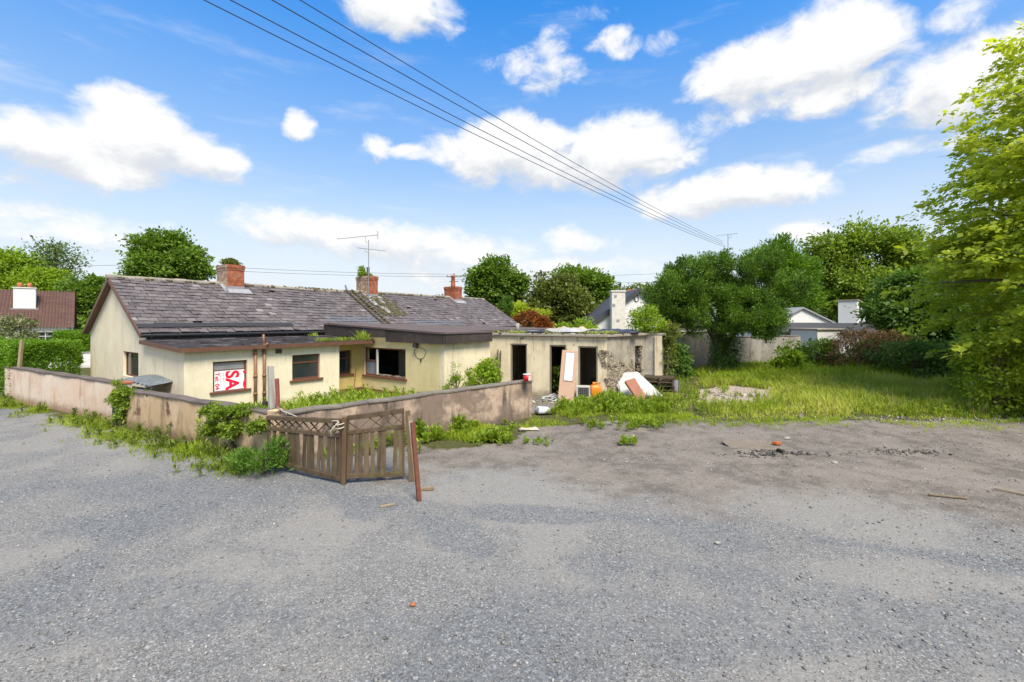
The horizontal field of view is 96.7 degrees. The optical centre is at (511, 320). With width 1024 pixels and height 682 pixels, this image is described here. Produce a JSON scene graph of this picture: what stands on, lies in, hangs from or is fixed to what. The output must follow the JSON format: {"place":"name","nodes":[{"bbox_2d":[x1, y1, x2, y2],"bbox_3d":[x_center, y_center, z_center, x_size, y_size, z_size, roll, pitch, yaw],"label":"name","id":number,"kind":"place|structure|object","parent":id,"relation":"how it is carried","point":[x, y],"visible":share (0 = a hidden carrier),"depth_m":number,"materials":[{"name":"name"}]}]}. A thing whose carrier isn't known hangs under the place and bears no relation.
{"place":"outdoors","nodes":[
{"label":"outdoors","id":0,"kind":"place"},
{"bbox_2d":[48,352,89,367],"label":"garden wall","id":1,"kind":"structure","parent":0,"point":[86,357],"depth_m":30.09,"materials":[{"name":"paint"}]},
{"bbox_2d":[300,0,721,240],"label":"power cable","id":2,"kind":"object","parent":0,"point":[469,101],"visible":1,"depth_m":15.13,"materials":[{"name":"rubber"}]},
{"bbox_2d":[0,321,1023,681],"bbox_3d":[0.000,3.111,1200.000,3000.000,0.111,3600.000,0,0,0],"label":"ground","id":3,"kind":"structure","parent":0,"point":[388,571],"depth_m":5.99,"materials":[{"name":"grey gravel"}]},
{"bbox_2d":[0,313,49,339],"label":"cream flowered shrub","id":4,"kind":"object","parent":3,"relation":"on","point":[8,326],"visible":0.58,"depth_m":29.86,"materials":[{"name":"beige plant"}]},
{"bbox_2d":[0,282,76,339],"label":"tiled bungalow","id":5,"kind":"object","parent":3,"relation":"on","point":[50,311],"visible":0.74,"depth_m":44.55,"materials":[{"name":"brown tile"}]},
{"bbox_2d":[30,332,53,339],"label":"window","id":6,"kind":"structure","parent":5,"relation":"in","point":[42,334],"depth_m":43.78,"materials":[{"name":"white paint"}]},
{"bbox_2d":[0,246,78,290],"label":"broadleaf tree","id":7,"kind":"object","parent":3,"relation":"on","point":[13,272],"visible":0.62,"depth_m":57.12,"materials":[{"name":"green plant"}]},
{"bbox_2d":[0,335,85,395],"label":"clipped hedge","id":8,"kind":"object","parent":3,"relation":"on","point":[50,350],"visible":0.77,"depth_m":19.00,"materials":[{"name":"green plant"}]},
{"bbox_2d":[21,235,97,282],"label":"ash tree","id":9,"kind":"object","parent":3,"relation":"on","point":[57,250],"visible":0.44,"depth_m":61.75,"materials":[{"name":"green plant"}]},
{"bbox_2d":[4,366,115,420],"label":"boundary wall","id":10,"kind":"structure","parent":3,"relation":"on","point":[63,392],"depth_m":15.73,"materials":[{"name":"beige concrete"}]},
{"bbox_2d":[17,340,23,366],"bbox_3d":[-18.892,1.307,17.500,0.197,1.146,0.090,0,0,0],"label":"hedge stake","id":11,"kind":"object","parent":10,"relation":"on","point":[20,352],"visible":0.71,"depth_m":17.46,"materials":[{"name":"wood"}]},
{"bbox_2d":[51,329,89,351],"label":"clipped hedge","id":12,"kind":"object","parent":3,"relation":"on","point":[72,334],"visible":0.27,"depth_m":35.56,"materials":[{"name":"green plant"}]},
{"bbox_2d":[47,272,105,329],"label":"broadleaf tree","id":13,"kind":"object","parent":3,"relation":"on","point":[88,290],"visible":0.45,"depth_m":53.79,"materials":[{"name":"green plant"}]},
{"bbox_2d":[0,393,270,478],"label":"weeds","id":14,"kind":"object","parent":3,"relation":"on","point":[141,428],"visible":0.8,"depth_m":11.21,"materials":[{"name":"plant"}]},
{"bbox_2d":[120,374,172,389],"bbox_3d":[-11.855,2.440,14.990,2.300,1.320,1.301,0,0,26],"label":"corrugated sheet","id":15,"kind":"object","parent":3,"relation":"on","point":[149,380],"visible":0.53,"depth_m":14.50,"materials":[{"name":"blue paint"}]},
{"bbox_2d":[112,226,217,280],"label":"sycamore","id":16,"kind":"object","parent":3,"relation":"on","point":[171,254],"visible":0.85,"depth_m":44.58,"materials":[{"name":"green plant"}]},
{"bbox_2d":[124,388,270,454],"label":"boundary wall","id":17,"kind":"structure","parent":3,"relation":"on","point":[152,409],"depth_m":12.02,"materials":[{"name":"concrete"}]},
{"bbox_2d":[103,378,152,426],"bbox_3d":[-11.285,2.464,13.397,1.597,1.574,0.643,0,0,19],"label":"wall creeper","id":18,"kind":"object","parent":17,"relation":"attached to","point":[118,399],"depth_m":13.34,"materials":[{"name":"green plant"}]},
{"bbox_2d":[194,400,275,451],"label":"ivy cascade","id":19,"kind":"object","parent":17,"relation":"attached to","point":[230,430],"visible":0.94,"depth_m":10.48,"materials":[{"name":"green plant"}]},
{"bbox_2d":[222,431,293,477],"bbox_3d":[-5.147,2.738,9.196,1.583,1.025,1.148,0,0,0],"label":"fern clump","id":20,"kind":"object","parent":3,"relation":"on","point":[247,458],"visible":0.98,"depth_m":9.09,"materials":[{"name":"green plant"}]},
{"bbox_2d":[267,366,274,408],"bbox_3d":[-5.585,2.075,10.575,0.185,2.053,0.120,0,0,36],"label":"grey post","id":21,"kind":"object","parent":3,"relation":"on","point":[271,387],"visible":0.45,"depth_m":10.55,"materials":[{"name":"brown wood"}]},
{"bbox_2d":[267,408,286,444],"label":"wall pier","id":22,"kind":"structure","parent":3,"relation":"on","point":[277,412],"depth_m":10.00,"materials":[{"name":"concrete"}]},
{"bbox_2d":[275,378,279,408],"bbox_3d":[-5.320,2.210,10.365,0.155,1.783,0.070,0,0,21],"label":"red post","id":23,"kind":"object","parent":3,"relation":"on","point":[277,393],"visible":0.45,"depth_m":10.35,"materials":[{"name":"paint"}]},
{"bbox_2d":[266,415,341,482],"bbox_3d":[-4.180,2.474,9.105,2.087,1.208,0.090,0,0,25],"label":"lattice fence","id":24,"kind":"object","parent":3,"relation":"on","point":[293,439],"visible":0.81,"depth_m":8.99,"materials":[{"name":"brown wood"}]},
{"bbox_2d":[192,383,421,446],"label":"weeds","id":25,"kind":"object","parent":3,"relation":"on","point":[334,397],"visible":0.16,"depth_m":16.36,"materials":[{"name":"green plant"}]},
{"bbox_2d":[82,264,547,404],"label":"cottage","id":26,"kind":"structure","parent":3,"relation":"on","point":[188,337],"depth_m":18.38,"materials":[{"name":"beige paint"}]},
{"bbox_2d":[126,351,137,376],"bbox_3d":[-14.140,1.635,17.057,1.754,0.924,0.060,0,0,36],"label":"window","id":27,"kind":"structure","parent":26,"relation":"in","point":[131,357],"depth_m":17.19,"materials":[{"name":"brown paint"}]},
{"bbox_2d":[214,369,245,390],"bbox_3d":[-9.245,2.188,15.223,0.017,1.086,1.272,0,0,36],"label":"sale sign","id":28,"kind":"object","parent":26,"relation":"attached to","point":[228,379],"visible":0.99,"depth_m":15.06,"materials":[{"name":"plastic"}]},
{"bbox_2d":[209,360,250,394],"bbox_3d":[-9.322,1.851,15.052,0.220,1.037,1.245,0,0,36],"label":"window","id":29,"kind":"structure","parent":26,"relation":"in","point":[238,364],"depth_m":15.06,"materials":[{"name":"brown paint"}]},
{"bbox_2d":[218,257,242,264],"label":"chimney weeds","id":30,"kind":"object","parent":26,"relation":"on","point":[228,260],"visible":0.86,"depth_m":21.34,"materials":[{"name":"green plant"}]},
{"bbox_2d":[290,354,322,382],"bbox_3d":[-7.781,1.771,17.189,0.220,0.997,1.305,0,0,36],"label":"window","id":31,"kind":"structure","parent":26,"relation":"in","point":[305,367],"depth_m":17.22,"materials":[{"name":"brown paint"}]},
{"bbox_2d":[308,330,372,340],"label":"roof weeds","id":32,"kind":"object","parent":26,"relation":"on","point":[362,335],"visible":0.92,"depth_m":18.94,"materials":[{"name":"green plant"}]},
{"bbox_2d":[339,350,353,376],"bbox_3d":[-7.172,1.801,19.194,0.220,1.077,1.060,0,0,36],"label":"window","id":33,"kind":"structure","parent":26,"relation":"in","point":[344,367],"depth_m":19.35,"materials":[{"name":"brown paint"}]},
{"bbox_2d":[339,231,383,296],"bbox_3d":[-8.981,-3.334,27.111,2.909,3.968,0.566,0,0,0],"label":"tv aerial","id":34,"kind":"object","parent":26,"relation":"attached to","point":[368,254],"visible":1,"depth_m":27.09,"materials":[{"name":"metal"}]},
{"bbox_2d":[356,265,373,276],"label":"chimney weeds","id":35,"kind":"object","parent":26,"relation":"on","point":[361,272],"visible":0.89,"depth_m":27.52,"materials":[{"name":"green plant"}]},
{"bbox_2d":[345,285,390,323],"bbox_3d":[-8.186,-0.940,25.684,3.572,2.280,0.460,0,0,36],"label":"roof ladder","id":36,"kind":"object","parent":26,"relation":"on","point":[368,309],"visible":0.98,"depth_m":25.60,"materials":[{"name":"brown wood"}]},
{"bbox_2d":[362,347,406,380],"bbox_3d":[-5.305,1.787,19.107,2.850,1.267,0.283,0,0,36],"label":"window","id":37,"kind":"structure","parent":26,"relation":"in","point":[372,366],"depth_m":19.45,"materials":[{"name":"brown paint"}]},
{"bbox_2d":[341,417,347,484],"bbox_3d":[-3.180,2.490,8.630,0.105,1.321,0.085,0,0,0],"label":"fence post","id":38,"kind":"object","parent":3,"relation":"on","point":[344,453],"visible":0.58,"depth_m":8.59,"materials":[{"name":"brown wood"}]},
{"bbox_2d":[276,406,343,435],"bbox_3d":[-4.292,2.032,9.376,2.777,0.300,0.217,0,0,38],"label":"rope","id":39,"kind":"object","parent":38,"relation":"attached to","point":[337,423],"visible":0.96,"depth_m":8.57,"materials":[{"name":"fabric"}]},
{"bbox_2d":[346,408,403,478],"bbox_3d":[-2.654,2.408,8.865,1.087,1.327,0.198,0,0,-14],"label":"lattice fence","id":40,"kind":"object","parent":3,"relation":"on","point":[362,435],"visible":0.94,"depth_m":8.82,"materials":[{"name":"brown wood"}]},
{"bbox_2d":[282,380,531,462],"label":"boundary wall","id":41,"kind":"structure","parent":3,"relation":"on","point":[494,403],"depth_m":12.30,"materials":[{"name":"beige concrete"}]},
{"bbox_2d":[405,411,414,480],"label":"leaning boards","id":42,"kind":"object","parent":3,"relation":"on","point":[409,449],"visible":0.62,"depth_m":8.82,"materials":[{"name":"brown wood"}]},
{"bbox_2d":[410,422,421,500],"bbox_3d":[-1.680,2.448,7.945,0.075,1.312,0.318,0,0,-38],"label":"steel bar","id":43,"kind":"object","parent":3,"relation":"on","point":[415,462],"visible":1,"depth_m":7.92,"materials":[{"name":"metal"}]},
{"bbox_2d":[439,362,477,389],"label":"tall weeds","id":44,"kind":"object","parent":3,"relation":"on","point":[457,378],"visible":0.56,"depth_m":16.34,"materials":[{"name":"green plant"}]},
{"bbox_2d":[466,355,503,385],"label":"elder bush","id":45,"kind":"object","parent":3,"relation":"on","point":[487,372],"visible":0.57,"depth_m":17.50,"materials":[{"name":"green plant"}]},
{"bbox_2d":[462,253,531,312],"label":"round tree","id":46,"kind":"object","parent":3,"relation":"on","point":[490,279],"visible":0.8,"depth_m":50.68,"materials":[{"name":"green plant"}]},
{"bbox_2d":[497,294,513,319],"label":"conifer column","id":47,"kind":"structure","parent":3,"relation":"on","point":[505,305],"depth_m":43.60,"materials":[{"name":"green plant"}]},
{"bbox_2d":[508,300,556,327],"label":"lime bush","id":48,"kind":"object","parent":3,"relation":"on","point":[519,306],"visible":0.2,"depth_m":44.35,"materials":[{"name":"green plant"}]},
{"bbox_2d":[512,309,554,327],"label":"copper shrub","id":49,"kind":"object","parent":3,"relation":"on","point":[529,315],"visible":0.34,"depth_m":39.25,"materials":[{"name":"brown plant"}]},
{"bbox_2d":[534,406,550,413],"bbox_3d":[1.042,2.958,15.207,0.532,0.221,0.400,0,0,-17],"label":"plastic bag","id":50,"kind":"object","parent":3,"relation":"on","point":[541,409],"visible":0.95,"depth_m":15.05,"materials":[{"name":"plastic"}]},
{"bbox_2d":[324,381,776,458],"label":"weeds","id":51,"kind":"object","parent":3,"relation":"on","point":[606,399],"visible":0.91,"depth_m":13.51,"materials":[{"name":"green plant"}]},
{"bbox_2d":[552,365,560,392],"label":"doorway weeds","id":52,"kind":"object","parent":3,"relation":"on","point":[557,381],"visible":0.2,"depth_m":19.37,"materials":[{"name":"green plant"}]},
{"bbox_2d":[519,269,604,327],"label":"olive tree","id":53,"kind":"object","parent":3,"relation":"on","point":[564,298],"visible":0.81,"depth_m":46.56,"materials":[{"name":"green plant"}]},
{"bbox_2d":[558,350,577,400],"bbox_3d":[2.131,2.127,17.366,0.736,1.999,0.239,0,0,17],"label":"old door","id":54,"kind":"structure","parent":3,"relation":"on","point":[568,372],"depth_m":17.34,"materials":[{"name":"white wood"}]},
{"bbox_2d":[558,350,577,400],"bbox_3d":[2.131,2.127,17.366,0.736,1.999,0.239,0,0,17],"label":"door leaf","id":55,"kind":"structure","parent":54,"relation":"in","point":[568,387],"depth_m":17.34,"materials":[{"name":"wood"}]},
{"bbox_2d":[554,316,600,329],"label":"laurel bush","id":56,"kind":"object","parent":3,"relation":"on","point":[585,323],"visible":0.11,"depth_m":36.72,"materials":[{"name":"green plant"}]},
{"bbox_2d":[490,330,665,396],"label":"outhouse","id":57,"kind":"structure","parent":3,"relation":"on","point":[604,361],"depth_m":19.18,"materials":[{"name":"paint"}]},
{"bbox_2d":[548,328,586,331],"bbox_3d":[2.596,0.416,20.904,1.824,0.176,1.905,0,0,17],"label":"roof sheeting","id":58,"kind":"object","parent":57,"relation":"on","point":[569,330],"visible":0.88,"depth_m":20.19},
{"bbox_2d":[494,329,642,333],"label":"roof weeds","id":59,"kind":"object","parent":57,"relation":"on","point":[596,332],"visible":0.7,"depth_m":18.87,"materials":[{"name":"green plant"}]},
{"bbox_2d":[545,326,597,329],"bbox_3d":[2.887,0.380,21.817,2.754,0.249,1.603,0,0,17],"label":"roof sheeting","id":60,"kind":"object","parent":57,"relation":"on","point":[580,327],"visible":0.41,"depth_m":21.56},
{"bbox_2d":[584,329,639,332],"bbox_3d":[4.382,0.428,20.212,2.604,0.151,1.782,0,0,17],"label":"roof sheeting","id":61,"kind":"object","parent":57,"relation":"on","point":[623,331],"visible":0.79,"depth_m":19.65,"materials":[{"name":"metal"}]},
{"bbox_2d":[625,304,671,332],"bbox_3d":[6.192,-0.013,20.713,2.234,1.528,1.704,0,0,0],"label":"roof shrub","id":62,"kind":"object","parent":57,"relation":"on","point":[647,324],"visible":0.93,"depth_m":20.44,"materials":[{"name":"green plant"}]},
{"bbox_2d":[657,321,684,374],"bbox_3d":[7.149,1.627,20.461,1.385,3.250,1.362,0,0,0],"label":"climbing shrub","id":63,"kind":"object","parent":57,"relation":"attached to","point":[675,330],"visible":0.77,"depth_m":20.22,"materials":[{"name":"green plant"}]},
{"bbox_2d":[576,385,589,397],"bbox_3d":[2.815,2.840,17.999,0.540,0.520,0.400,0,0,9],"label":"wire crate","id":64,"kind":"object","parent":3,"relation":"on","point":[581,389],"visible":0.56,"depth_m":17.84,"materials":[{"name":"white metal"}]},
{"bbox_2d":[550,262,621,306],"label":"broadleaf tree","id":65,"kind":"object","parent":3,"relation":"on","point":[600,283],"visible":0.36,"depth_m":56.16,"materials":[{"name":"green plant"}]},
{"bbox_2d":[590,382,600,396],"bbox_3d":[3.290,2.765,17.999,0.421,0.670,0.340,0,0,-6],"label":"plastic drum","id":66,"kind":"object","parent":3,"relation":"on","point":[594,387],"visible":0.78,"depth_m":17.85,"materials":[{"name":"plastic"}]},
{"bbox_2d":[625,378,644,399],"bbox_3d":[4.740,2.664,17.505,0.457,0.810,0.911,0,0,-17],"label":"cushion","id":67,"kind":"object","parent":3,"relation":"on","point":[632,385],"visible":0.63,"depth_m":17.52,"materials":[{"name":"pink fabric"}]},
{"bbox_2d":[613,282,661,289],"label":"distant tree","id":68,"kind":"object","parent":3,"relation":"on","point":[634,286],"visible":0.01,"depth_m":79.40,"materials":[{"name":"green plant"}]},
{"bbox_2d":[644,374,677,391],"bbox_3d":[6.460,2.723,19.711,1.444,0.639,1.190,0,0,18],"label":"pallet stack","id":69,"kind":"object","parent":3,"relation":"on","point":[669,380],"visible":0.64,"depth_m":19.41,"materials":[{"name":"brown wood"}]},
{"bbox_2d":[663,340,696,379],"bbox_3d":[8.608,2.168,24.241,2.433,2.331,2.344,0,0,0],"label":"dark bush","id":70,"kind":"object","parent":3,"relation":"on","point":[684,356],"visible":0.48,"depth_m":23.72,"materials":[{"name":"green plant"}]},
{"bbox_2d":[671,332,713,368],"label":"field wall","id":71,"kind":"structure","parent":3,"relation":"on","point":[696,347],"depth_m":29.16,"materials":[{"name":"concrete"}]},
{"bbox_2d":[639,239,820,370],"bbox_3d":[11.900,-0.573,26.162,9.750,7.711,5.904,0,0,0],"label":"yew tree","id":72,"kind":"object","parent":3,"relation":"on","point":[743,302],"visible":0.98,"depth_m":24.70,"materials":[{"name":"green plant"}]},
{"bbox_2d":[702,323,747,371],"bbox_3d":[12.360,1.632,26.484,2.705,3.189,2.282,0,0,0],"label":"ivy","id":73,"kind":"object","parent":72,"relation":"attached to","point":[727,362],"visible":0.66,"depth_m":26.07,"materials":[{"name":"green plant"}]},
{"bbox_2d":[695,389,769,400],"bbox_3d":[8.914,3.075,18.934,4.681,0.224,2.802,0,0,16],"label":"rubble","id":74,"kind":"object","parent":3,"relation":"on","point":[742,396],"visible":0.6,"depth_m":18.82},
{"bbox_2d":[721,440,784,450],"bbox_3d":[5.962,3.100,11.307,1.250,0.030,0.700,0,0,7],"label":"ground plate","id":75,"kind":"object","parent":3,"relation":"on","point":[753,445],"visible":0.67,"depth_m":11.24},
{"bbox_2d":[730,335,800,362],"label":"field wall","id":76,"kind":"structure","parent":3,"relation":"on","point":[758,350],"depth_m":30.16,"materials":[{"name":"concrete"}]},
{"bbox_2d":[714,448,850,458],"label":"spoil stones","id":77,"kind":"object","parent":3,"relation":"on","point":[773,452],"visible":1,"depth_m":10.50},
{"bbox_2d":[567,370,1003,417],"bbox_3d":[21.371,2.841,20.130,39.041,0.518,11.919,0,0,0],"label":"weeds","id":78,"kind":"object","parent":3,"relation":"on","point":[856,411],"visible":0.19,"depth_m":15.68,"materials":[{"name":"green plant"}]},
{"bbox_2d":[764,338,815,372],"bbox_3d":[14.698,2.080,23.985,2.719,2.343,1.713,0,0,0],"label":"leafy sapling","id":79,"kind":"object","parent":3,"relation":"on","point":[791,357],"visible":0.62,"depth_m":23.75,"materials":[{"name":"green plant"}]},
{"bbox_2d":[748,231,836,313],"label":"feathery tree","id":80,"kind":"object","parent":3,"relation":"on","point":[796,259],"visible":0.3,"depth_m":48.54,"materials":[{"name":"green plant"}]},
{"bbox_2d":[789,328,844,356],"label":"cream shed","id":81,"kind":"structure","parent":3,"relation":"on","point":[806,334],"depth_m":31.13,"materials":[{"name":"paint"}]},
{"bbox_2d":[793,337,846,368],"bbox_3d":[17.424,2.076,26.010,2.892,2.350,2.281,0,0,0],"label":"bush","id":82,"kind":"object","parent":3,"relation":"on","point":[818,345],"visible":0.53,"depth_m":25.61,"materials":[{"name":"green plant"}]},
{"bbox_2d":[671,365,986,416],"bbox_3d":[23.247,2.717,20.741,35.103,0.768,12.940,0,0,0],"label":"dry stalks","id":83,"kind":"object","parent":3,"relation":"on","point":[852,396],"visible":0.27,"depth_m":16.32,"materials":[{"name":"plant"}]},
{"bbox_2d":[811,283,863,322],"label":"distant tree","id":84,"kind":"object","parent":3,"relation":"on","point":[835,320],"visible":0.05,"depth_m":71.82,"materials":[{"name":"green plant"}]},
{"bbox_2d":[811,325,917,367],"bbox_3d":[19.873,1.753,25.518,5.708,3.054,3.264,0,0,0],"label":"ivy mound","id":85,"kind":"object","parent":3,"relation":"on","point":[864,335],"visible":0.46,"depth_m":25.04,"materials":[{"name":"brown plant"}]},
{"bbox_2d":[713,413,1023,423],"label":"rubble","id":86,"kind":"object","parent":3,"relation":"on","point":[901,417],"visible":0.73,"depth_m":14.32,"materials":[{"name":"stone"}]},
{"bbox_2d":[794,211,944,337],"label":"maple tree","id":87,"kind":"object","parent":3,"relation":"on","point":[848,275],"visible":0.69,"depth_m":52.62,"materials":[{"name":"green plant"}]},
{"bbox_2d":[832,331,929,368],"bbox_3d":[20.474,1.896,24.973,5.429,2.711,2.814,0,0,0],"label":"ivy cover","id":88,"kind":"object","parent":3,"relation":"on","point":[879,344],"visible":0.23,"depth_m":24.64,"materials":[{"name":"green plant"}]},
{"bbox_2d":[855,446,961,455],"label":"spoil stones","id":89,"kind":"object","parent":3,"relation":"on","point":[937,451],"visible":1,"depth_m":10.72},
{"bbox_2d":[863,332,991,378],"bbox_3d":[22.455,1.911,23.139,8.250,2.887,3.283,0,0,0],"label":"bramble thicket","id":90,"kind":"object","parent":3,"relation":"on","point":[915,352],"visible":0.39,"depth_m":22.67,"materials":[{"name":"green plant"}]},
{"bbox_2d":[845,258,1010,348],"bbox_3d":[25.087,-0.303,26.953,8.417,7.132,4.617,0,0,0],"label":"dark tree","id":91,"kind":"object","parent":3,"relation":"on","point":[880,314],"visible":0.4,"depth_m":26.54,"materials":[{"name":"green plant"}]},
{"bbox_2d":[928,493,968,498],"bbox_3d":[7.666,3.087,8.001,0.546,0.018,0.050,0,0,19],"label":"lath","id":92,"kind":"object","parent":3,"relation":"on","point":[948,496],"visible":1,"depth_m":7.99,"materials":[{"name":"wood"}]},
{"bbox_2d":[879,21,1023,399],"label":"leafy tree","id":93,"kind":"object","parent":3,"relation":"on","point":[994,176],"visible":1,"depth_m":16.53,"materials":[{"name":"green plant"}]},
{"bbox_2d":[931,217,1023,325],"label":"dark tree","id":94,"kind":"object","parent":3,"relation":"on","point":[1015,293],"visible":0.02,"depth_m":30.47,"materials":[{"name":"green plant"}]},
{"bbox_2d":[943,329,1023,387],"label":"elder bush","id":95,"kind":"object","parent":3,"relation":"on","point":[957,366],"visible":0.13,"depth_m":18.07,"materials":[{"name":"green plant"}]},
{"bbox_2d":[949,331,1023,414],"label":"young lime shoots","id":96,"kind":"object","parent":3,"relation":"on","point":[1009,394],"visible":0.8,"depth_m":15.12,"materials":[{"name":"green plant"}]},
{"bbox_2d":[0,0,1023,320],"label":"sky","id":97,"kind":"structure","parent":0,"point":[756,120],"materials":[{"name":"blue"}]},
{"bbox_2d":[434,403,702,443],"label":"grass","id":98,"kind":"structure","parent":0,"point":[458,435],"depth_m":13.49,"materials":[{"name":"plant"}]},
{"bbox_2d":[573,288,656,329],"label":"gabled house","id":99,"kind":"structure","parent":0,"point":[611,312],"depth_m":37.76,"materials":[{"name":"paint"}]},
{"bbox_2d":[554,364,1023,432],"bbox_3d":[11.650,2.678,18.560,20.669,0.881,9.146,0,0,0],"label":"grass","id":100,"kind":"structure","parent":0,"point":[828,395],"depth_m":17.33,"materials":[{"name":"green plant"}]},
{"bbox_2d":[733,299,875,351],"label":"gabled house","id":101,"kind":"structure","parent":0,"point":[803,317],"depth_m":33.78,"materials":[{"name":"paint"}]},
{"bbox_2d":[687,353,1023,421],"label":"grass","id":102,"kind":"structure","parent":0,"point":[759,366],"depth_m":22.87,"materials":[{"name":"plant"}]},
{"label":"utility pole","id":103,"kind":"object","parent":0,"visible":0},
{"bbox_2d":[244,271,450,276],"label":"wire","id":104,"kind":"object","parent":103,"relation":"attached to","point":[356,275],"visible":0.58,"depth_m":58.87,"materials":[{"name":"metal"}]},
{"bbox_3d":[5.244,3.074,17.673,6.787,0.235,1.858,0,0,0],"label":"rubble","id":105,"kind":"object","parent":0,"visible":0},
{"bbox_2d":[617,372,661,396],"bbox_3d":[5.053,2.577,18.504,1.980,0.916,0.983,0,0,10],"label":"mattress","id":106,"kind":"object","parent":105,"relation":"on","point":[644,383],"visible":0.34,"depth_m":18.40,"materials":[{"name":"white fabric"}]},
{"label":"utility pole","id":107,"kind":"object","parent":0,"visible":0},
{"bbox_2d":[204,0,723,246],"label":"power cable","id":108,"kind":"object","parent":107,"relation":"attached to","point":[418,106],"visible":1,"depth_m":15.41,"materials":[{"name":"rubber"}]},
{"bbox_2d":[230,0,722,244],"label":"power cable","id":109,"kind":"object","parent":107,"relation":"attached to","point":[423,100],"visible":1,"depth_m":15.07,"materials":[{"name":"rubber"}]},
{"bbox_2d":[272,0,719,241],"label":"power cable","id":110,"kind":"object","parent":107,"relation":"attached to","point":[450,100],"visible":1,"depth_m":15.11,"materials":[{"name":"rubber"}]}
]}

